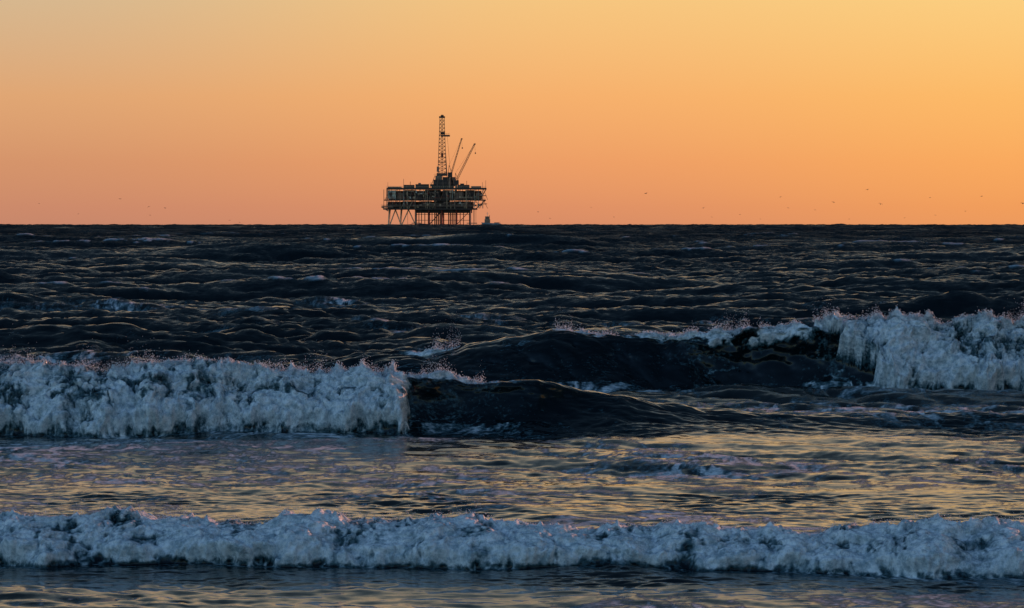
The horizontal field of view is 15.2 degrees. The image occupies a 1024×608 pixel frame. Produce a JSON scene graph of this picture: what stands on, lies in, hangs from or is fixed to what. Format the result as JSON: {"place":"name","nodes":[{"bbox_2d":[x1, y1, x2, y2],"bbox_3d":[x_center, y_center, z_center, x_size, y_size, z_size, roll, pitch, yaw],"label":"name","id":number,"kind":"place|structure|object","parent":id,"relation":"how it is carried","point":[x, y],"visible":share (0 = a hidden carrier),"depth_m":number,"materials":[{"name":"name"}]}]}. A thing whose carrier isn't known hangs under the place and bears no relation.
{"place":"outdoors","nodes":[
{"label":"outdoors","id":0,"kind":"place"},
{"bbox_2d":[0,223,1023,607],"bbox_3d":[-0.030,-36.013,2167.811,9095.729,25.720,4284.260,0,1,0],"label":"ocean water","id":1,"kind":"structure","parent":0,"point":[828,425],"depth_m":70.55,"materials":[{"name":"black liquid"}]},
{"bbox_2d":[381,115,487,224],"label":"offshore oil platform","id":2,"kind":"structure","parent":1,"relation":"in","point":[409,196],"depth_m":2536.75,"materials":[{"name":"metal"}]},
{"bbox_2d":[481,212,500,224],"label":"supply boat","id":3,"kind":"object","parent":1,"relation":"on","point":[487,219],"visible":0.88,"depth_m":2478.23,"materials":[{"name":"metal"}]},
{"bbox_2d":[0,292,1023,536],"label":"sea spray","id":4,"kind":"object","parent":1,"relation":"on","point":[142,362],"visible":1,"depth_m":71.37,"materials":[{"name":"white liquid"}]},
{"bbox_2d":[0,0,1023,224],"label":"sky","id":5,"kind":"structure","parent":0,"point":[268,112],"materials":[{"name":"orange"}]}
]}

